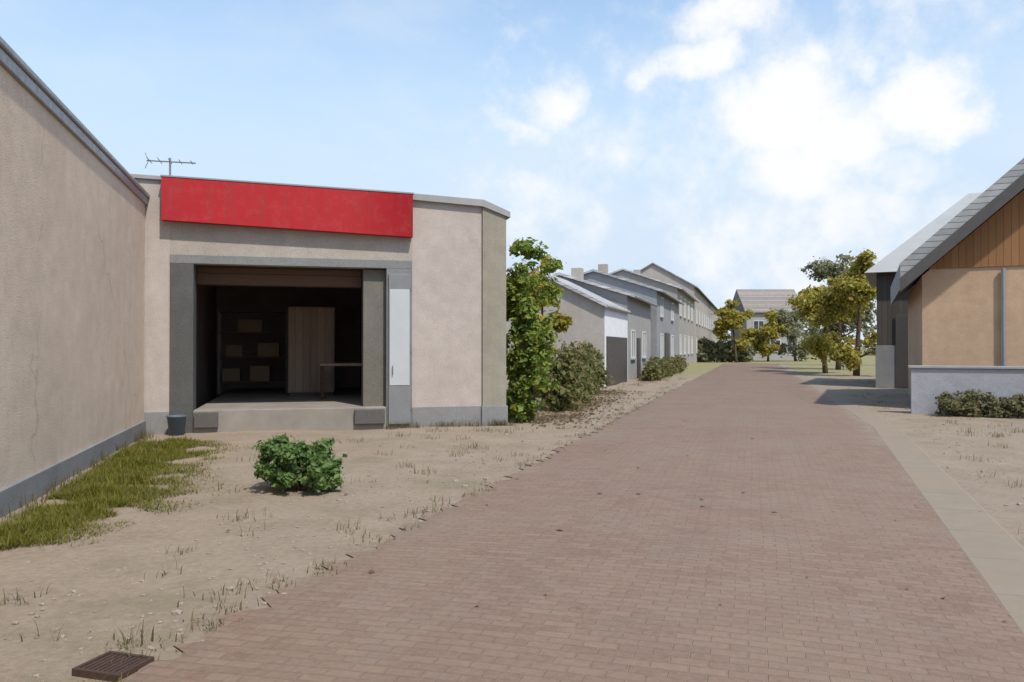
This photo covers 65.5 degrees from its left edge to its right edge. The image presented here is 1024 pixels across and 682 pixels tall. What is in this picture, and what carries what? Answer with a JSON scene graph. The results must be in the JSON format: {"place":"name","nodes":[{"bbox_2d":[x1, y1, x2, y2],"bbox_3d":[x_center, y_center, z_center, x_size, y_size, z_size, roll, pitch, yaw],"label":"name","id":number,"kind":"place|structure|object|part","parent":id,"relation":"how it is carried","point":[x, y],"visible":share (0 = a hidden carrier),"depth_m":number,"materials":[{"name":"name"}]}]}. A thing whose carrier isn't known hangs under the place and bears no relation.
{"place":"outdoors","nodes":[
{"label":"outdoors","id":0,"kind":"place"},
{"bbox_2d":[0,349,1023,681],"bbox_3d":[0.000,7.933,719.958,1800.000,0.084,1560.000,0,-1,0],"label":"ground","id":1,"kind":"structure","parent":0,"point":[108,591],"depth_m":7.84,"materials":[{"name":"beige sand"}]},
{"bbox_2d":[0,36,149,517],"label":"rendered building","id":2,"kind":"structure","parent":1,"relation":"on","point":[74,195],"depth_m":9.75,"materials":[{"name":"beige plaster"},{"name":"grey plaster"},{"name":"zinc"}]},
{"bbox_2d":[72,651,153,681],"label":"drain cover","id":3,"kind":"object","parent":1,"relation":"on","point":[133,663],"visible":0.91,"depth_m":4.05,"materials":[{"name":"metal"}]},
{"bbox_2d":[0,434,248,550],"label":"grass","id":4,"kind":"structure","parent":1,"relation":"on","point":[102,493],"depth_m":8.86,"materials":[{"name":"green plant"}]},
{"bbox_2d":[166,415,186,435],"bbox_3d":[-6.370,1.600,15.132,0.381,0.365,0.380,0,-1,0],"label":"bucket","id":5,"kind":"object","parent":1,"relation":"on","point":[176,425],"visible":0.98,"depth_m":15.01,"materials":[{"name":"blue plastic"}]},
{"bbox_2d":[250,432,346,491],"bbox_3d":[-2.476,1.416,9.185,1.131,0.688,1.073,0,-1,0],"label":"shrub","id":6,"kind":"object","parent":1,"relation":"on","point":[301,466],"visible":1,"depth_m":9.00,"materials":[{"name":"green plant"}]},
{"bbox_2d":[131,174,509,433],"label":"garage building","id":7,"kind":"structure","parent":1,"relation":"on","point":[420,325],"depth_m":16.61,"materials":[{"name":"paint"}]},
{"bbox_2d":[145,153,195,174],"bbox_3d":[-7.102,-3.347,16.556,0.987,1.083,0.600,0,-1,-14],"label":"television antenna","id":8,"kind":"object","parent":7,"relation":"on","point":[171,162],"visible":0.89,"depth_m":16.54,"materials":[{"name":"metal"}]},
{"bbox_2d":[218,310,287,393],"bbox_3d":[-6.935,0.296,21.370,1.760,2.200,0.500,0,-1,-14],"label":"storage shelf","id":9,"kind":"object","parent":7,"relation":"on","point":[219,343],"visible":0.98,"depth_m":21.33,"materials":[{"name":"black metal"}]},
{"bbox_2d":[222,368,240,380],"bbox_3d":[-7.463,0.894,21.211,0.450,0.340,0.360,0,-1,-13],"label":"cardboard box","id":10,"kind":"object","parent":9,"relation":"on","point":[231,374],"visible":0.99,"depth_m":21.04,"materials":[{"name":"brown cardboard"}]},
{"bbox_2d":[226,345,242,356],"bbox_3d":[-7.402,0.264,21.244,0.400,0.300,0.360,0,-1,-16],"label":"cardboard box","id":11,"kind":"object","parent":9,"relation":"on","point":[234,350],"visible":1,"depth_m":21.07,"materials":[{"name":"brown cardboard"}]},
{"bbox_2d":[238,320,261,331],"bbox_3d":[-7.011,-0.400,21.348,0.600,0.330,0.360,0,-1,-15],"label":"cardboard box","id":12,"kind":"object","parent":9,"relation":"on","point":[249,325],"visible":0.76,"depth_m":21.17,"materials":[{"name":"brown cardboard"}]},
{"bbox_2d":[250,366,270,380],"bbox_3d":[-6.755,0.866,21.387,0.500,0.400,0.360,0,-1,-11],"label":"cardboard box","id":13,"kind":"object","parent":9,"relation":"on","point":[260,373],"visible":1,"depth_m":21.21,"materials":[{"name":"brown cardboard"}]},
{"bbox_2d":[258,343,280,356],"bbox_3d":[-6.534,0.236,21.444,0.550,0.360,0.360,0,-1,-11],"label":"cardboard box","id":14,"kind":"object","parent":9,"relation":"on","point":[269,349],"visible":0.91,"depth_m":21.27,"materials":[{"name":"brown cardboard"}]},
{"bbox_2d":[160,175,413,237],"bbox_3d":[-4.385,-2.654,15.882,4.840,1.015,0.217,0,-1,-15],"label":"fascia sign","id":15,"kind":"object","parent":7,"relation":"attached to","point":[242,203],"visible":1,"depth_m":15.77,"materials":[{"name":"metal"}]},
{"bbox_2d":[288,307,334,395],"bbox_3d":[-5.159,0.264,20.475,1.150,2.250,0.522,0,-1,-14],"label":"tool cupboard","id":16,"kind":"object","parent":7,"relation":"on","point":[311,338],"visible":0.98,"depth_m":20.22,"materials":[{"name":"brown wood"}]},
{"bbox_3d":[-5.370,0.226,20.161,0.545,2.080,0.020,0,-1,-14],"label":"door","id":17,"kind":"part","parent":16,"relation":"part of","materials":[{"name":"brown wood"}]},
{"bbox_3d":[-4.823,0.227,20.303,0.545,2.080,0.020,0,-1,-14],"label":"door","id":18,"kind":"part","parent":16,"relation":"part of","materials":[{"name":"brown wood"}]},
{"bbox_2d":[319,363,361,398],"bbox_3d":[-4.080,0.959,19.390,1.200,0.840,0.650,0,-1,-14],"label":"work bench","id":19,"kind":"object","parent":7,"relation":"on","point":[321,365],"visible":0.53,"depth_m":18.98,"materials":[{"name":"brown wood"}]},
{"bbox_2d":[388,274,411,423],"bbox_3d":[-2.305,0.163,16.440,0.477,3.100,0.104,0,-1,-14],"label":"door leaf","id":20,"kind":"structure","parent":7,"relation":"in","point":[400,285],"depth_m":16.44,"materials":[{"name":"grey paint"}]},
{"bbox_2d":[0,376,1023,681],"bbox_3d":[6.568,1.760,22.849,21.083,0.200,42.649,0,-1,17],"label":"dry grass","id":21,"kind":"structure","parent":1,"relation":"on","point":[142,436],"depth_m":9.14,"materials":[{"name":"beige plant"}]},
{"bbox_2d":[506,237,564,422],"bbox_3d":[0.234,-0.258,17.883,1.854,4.234,1.440,0,-1,27],"label":"tall shrub","id":22,"kind":"object","parent":1,"relation":"on","point":[531,350],"visible":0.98,"depth_m":17.57,"materials":[{"name":"green plant"}]},
{"bbox_2d":[506,254,572,397],"bbox_3d":[0.931,-0.490,27.080,2.161,4.972,2.477,0,-1,-24],"label":"garden tree","id":23,"kind":"object","parent":1,"relation":"on","point":[563,322],"visible":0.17,"depth_m":26.87,"materials":[{"name":"green plant"}]},
{"bbox_2d":[506,269,631,386],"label":"garage house","id":24,"kind":"structure","parent":1,"relation":"on","point":[600,322],"depth_m":34.12,"materials":[{"name":"white paint"}]},
{"bbox_2d":[606,336,626,386],"bbox_3d":[4.883,0.894,36.563,0.129,2.150,5.550,0,-1,17],"label":"door","id":25,"kind":"structure","parent":24,"relation":"in","point":[616,347],"depth_m":36.12,"materials":[{"name":"paint"}]},
{"bbox_2d":[538,338,614,410],"bbox_3d":[2.118,0.921,25.926,1.889,2.065,11.855,0,-1,11],"label":"hedge","id":26,"kind":"object","parent":1,"relation":"on","point":[579,372],"visible":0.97,"depth_m":21.19,"materials":[{"name":"green plant"}]},
{"bbox_2d":[176,388,1007,620],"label":"fallen leaves","id":27,"kind":"object","parent":1,"relation":"on","point":[590,405],"visible":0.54,"depth_m":19.63,"materials":[{"name":"plant"}]},
{"bbox_2d":[553,268,657,379],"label":"house","id":28,"kind":"structure","parent":1,"relation":"on","point":[639,333],"depth_m":42.62,"materials":[{"name":"grey paint"}]},
{"bbox_2d":[631,330,636,359],"bbox_3d":[6.444,0.208,42.131,0.108,1.580,1.560,0,-1,17],"label":"window","id":29,"kind":"structure","parent":28,"relation":"in","point":[633,332],"depth_m":42.10,"materials":[{"name":"white paint"}]},
{"bbox_2d":[637,338,640,377],"bbox_3d":[7.058,0.935,44.080,0.129,2.200,1.100,0,-1,17],"label":"door","id":30,"kind":"structure","parent":28,"relation":"in","point":[638,339],"depth_m":43.75,"materials":[{"name":"paint"}]},
{"bbox_2d":[642,331,646,358],"bbox_3d":[7.722,0.244,46.341,0.108,1.580,1.560,0,-1,17],"label":"window","id":31,"kind":"structure","parent":28,"relation":"in","point":[643,333],"depth_m":46.11,"materials":[{"name":"white paint"}]},
{"bbox_2d":[584,264,684,358],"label":"house","id":32,"kind":"structure","parent":1,"relation":"on","point":[664,327],"depth_m":51.25,"materials":[{"name":"grey paint"}]},
{"bbox_2d":[660,333,663,358],"bbox_3d":[9.924,0.349,52.570,0.108,1.680,1.560,0,-1,17],"label":"window","id":33,"kind":"structure","parent":32,"relation":"in","point":[661,335],"depth_m":52.40,"materials":[{"name":"white paint"}]},
{"bbox_2d":[660,297,663,318],"bbox_3d":[9.924,-2.201,52.592,0.108,1.380,1.560,0,-1,17],"label":"window","id":34,"kind":"structure","parent":32,"relation":"in","point":[661,298],"depth_m":52.46,"materials":[{"name":"white glass"}]},
{"bbox_2d":[665,333,669,357],"bbox_3d":[10.871,0.786,55.727,0.056,2.700,2.800,0,-1,17],"label":"door","id":35,"kind":"structure","parent":32,"relation":"in","point":[667,335],"depth_m":55.55,"materials":[{"name":"paint"}]},
{"bbox_2d":[671,335,673,356],"bbox_3d":[11.966,0.368,59.369,0.056,1.600,1.600,0,-1,17],"label":"window","id":36,"kind":"structure","parent":32,"relation":"in","point":[672,336],"depth_m":59.34,"materials":[{"name":"white paint"}]},
{"bbox_2d":[671,302,674,321],"bbox_3d":[11.989,-2.142,59.384,0.108,1.380,1.760,0,-1,17],"label":"window","id":37,"kind":"structure","parent":32,"relation":"in","point":[672,304],"depth_m":59.35,"materials":[{"name":"white glass"}]},
{"bbox_2d":[609,268,698,364],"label":"house","id":38,"kind":"structure","parent":1,"relation":"on","point":[686,328],"depth_m":70.45,"materials":[{"name":"paint"}]},
{"bbox_2d":[680,334,682,354],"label":"window","id":39,"kind":"structure","parent":38,"relation":"in","point":[680,334],"depth_m":68.26,"materials":[{"name":"white paint"}]},
{"bbox_2d":[680,296,682,316],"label":"window","id":40,"kind":"structure","parent":38,"relation":"in","point":[680,296],"depth_m":68.58,"materials":[{"name":"white glass"}]},
{"bbox_2d":[684,335,686,354],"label":"window","id":41,"kind":"structure","parent":38,"relation":"in","point":[684,335],"depth_m":72.12,"materials":[{"name":"white paint"}]},
{"bbox_2d":[684,299,686,318],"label":"window","id":42,"kind":"structure","parent":38,"relation":"in","point":[684,299],"depth_m":72.52,"materials":[{"name":"white glass"}]},
{"bbox_2d":[688,336,689,354],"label":"window","id":43,"kind":"structure","parent":38,"relation":"in","point":[688,336],"depth_m":76.36,"materials":[{"name":"white paint"}]},
{"bbox_2d":[688,301,689,320],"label":"window","id":44,"kind":"structure","parent":38,"relation":"in","point":[688,301],"depth_m":76.73,"materials":[{"name":"white glass"}]},
{"bbox_2d":[691,337,693,353],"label":"window","id":45,"kind":"structure","parent":38,"relation":"in","point":[691,337],"depth_m":80.35,"materials":[{"name":"white paint"}]},
{"bbox_2d":[691,304,693,321],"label":"window","id":46,"kind":"structure","parent":38,"relation":"in","point":[691,304],"depth_m":80.47,"materials":[{"name":"white paint"}]},
{"bbox_2d":[637,354,688,380],"bbox_3d":[9.610,1.502,49.046,1.562,1.352,19.750,0,-1,17],"label":"hedge","id":47,"kind":"object","parent":1,"relation":"on","point":[655,368],"visible":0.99,"depth_m":43.05,"materials":[{"name":"green plant"}]},
{"bbox_2d":[640,262,724,362],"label":"house","id":48,"kind":"structure","parent":1,"relation":"on","point":[705,306],"depth_m":91.31,"materials":[{"name":"grey paint"}]},
{"bbox_2d":[696,309,697,324],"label":"window","id":49,"kind":"structure","parent":48,"relation":"in","point":[696,309],"depth_m":90.68,"materials":[{"name":"white paint"}]},
{"bbox_2d":[699,311,700,325],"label":"window","id":50,"kind":"structure","parent":48,"relation":"in","point":[699,311],"depth_m":95.28,"materials":[{"name":"white paint"}]},
{"bbox_2d":[697,336,756,361],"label":"hedge","id":51,"kind":"object","parent":1,"relation":"on","point":[708,350],"visible":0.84,"depth_m":91.42,"materials":[{"name":"green plant"}]},
{"bbox_2d":[711,299,754,362],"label":"tree","id":52,"kind":"object","parent":1,"relation":"on","point":[731,317],"visible":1,"depth_m":89.69,"materials":[{"name":"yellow plant"}]},
{"bbox_2d":[739,308,790,361],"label":"tree","id":53,"kind":"object","parent":1,"relation":"on","point":[758,339],"visible":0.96,"depth_m":96.83,"materials":[{"name":"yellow plant"}]},
{"bbox_2d":[731,289,801,359],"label":"house","id":54,"kind":"structure","parent":1,"relation":"on","point":[760,302],"depth_m":112.96,"materials":[{"name":"grey paint"}]},
{"bbox_2d":[753,321,763,330],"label":"window","id":55,"kind":"structure","parent":54,"relation":"in","point":[755,323],"depth_m":112.00,"materials":[{"name":"white paint"}]},
{"bbox_2d":[770,340,780,351],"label":"window","id":56,"kind":"structure","parent":54,"relation":"in","point":[771,342],"depth_m":111.97,"materials":[{"name":"white paint"}]},
{"bbox_2d":[787,340,796,351],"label":"window","id":57,"kind":"structure","parent":54,"relation":"in","point":[788,341],"depth_m":111.97,"materials":[{"name":"white paint"}]},
{"bbox_2d":[772,308,814,360],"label":"tree","id":58,"kind":"object","parent":1,"relation":"on","point":[792,333],"visible":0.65,"depth_m":98.42,"materials":[{"name":"green plant"}]},
{"bbox_2d":[725,321,876,355],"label":"wood","id":59,"kind":"object","parent":1,"relation":"on","point":[813,330],"visible":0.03,"depth_m":179.84,"materials":[{"name":"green plant"}]},
{"bbox_2d":[785,284,870,372],"bbox_3d":[20.339,-0.941,52.032,5.230,6.336,5.454,0,-1,3],"label":"olive tree","id":60,"kind":"object","parent":1,"relation":"on","point":[816,345],"visible":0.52,"depth_m":51.20,"materials":[{"name":"green plant"}]},
{"bbox_2d":[793,254,876,369],"bbox_3d":[24.951,-2.087,60.890,6.591,8.766,5.822,0,-1,11],"label":"olive tree","id":61,"kind":"object","parent":1,"relation":"on","point":[823,270],"visible":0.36,"depth_m":60.05,"materials":[{"name":"green plant"}]},
{"bbox_2d":[803,248,876,375],"bbox_3d":[20.054,-1.597,46.712,4.963,7.565,4.757,0,-1,-29],"label":"olive tree","id":62,"kind":"object","parent":1,"relation":"on","point":[852,289],"visible":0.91,"depth_m":46.31,"materials":[{"name":"green plant"}]},
{"bbox_2d":[777,363,1023,634],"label":"sidewalk","id":63,"kind":"structure","parent":1,"relation":"on","point":[994,552],"depth_m":7.63,"materials":[{"name":"concrete"}]},
{"bbox_2d":[864,193,981,388],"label":"timber barn","id":64,"kind":"structure","parent":1,"relation":"on","point":[891,352],"depth_m":32.84,"materials":[{"name":"paint"}]},
{"bbox_2d":[895,315,907,386],"bbox_3d":[16.567,0.406,32.211,1.900,2.950,0.038,0,-1,26],"label":"door","id":65,"kind":"structure","parent":64,"relation":"in","point":[901,321],"depth_m":32.51,"materials":[{"name":"paint"}]},
{"bbox_2d":[891,158,1023,394],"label":"gable house","id":66,"kind":"structure","parent":1,"relation":"on","point":[962,271],"depth_m":20.70,"materials":[{"name":"paint"}]},
{"bbox_2d":[908,365,1023,416],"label":"garden wall","id":67,"kind":"structure","parent":1,"relation":"on","point":[928,382],"depth_m":19.52,"materials":[{"name":"paint"}]},
{"bbox_2d":[933,388,1023,417],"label":"planting","id":68,"kind":"object","parent":1,"relation":"on","point":[969,405],"visible":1,"depth_m":18.94,"materials":[{"name":"green plant"}]},
{"bbox_2d":[0,0,1023,348],"label":"sky","id":69,"kind":"structure","parent":0,"point":[724,146],"materials":[{"name":"blue"}]},
{"bbox_2d":[118,363,1023,681],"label":"road","id":70,"kind":"structure","parent":0,"point":[666,575],"depth_m":5.52,"materials":[{"name":"brown brick"}]},
{"bbox_2d":[778,364,875,365],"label":"side road","id":71,"kind":"structure","parent":0,"point":[821,364],"depth_m":77.25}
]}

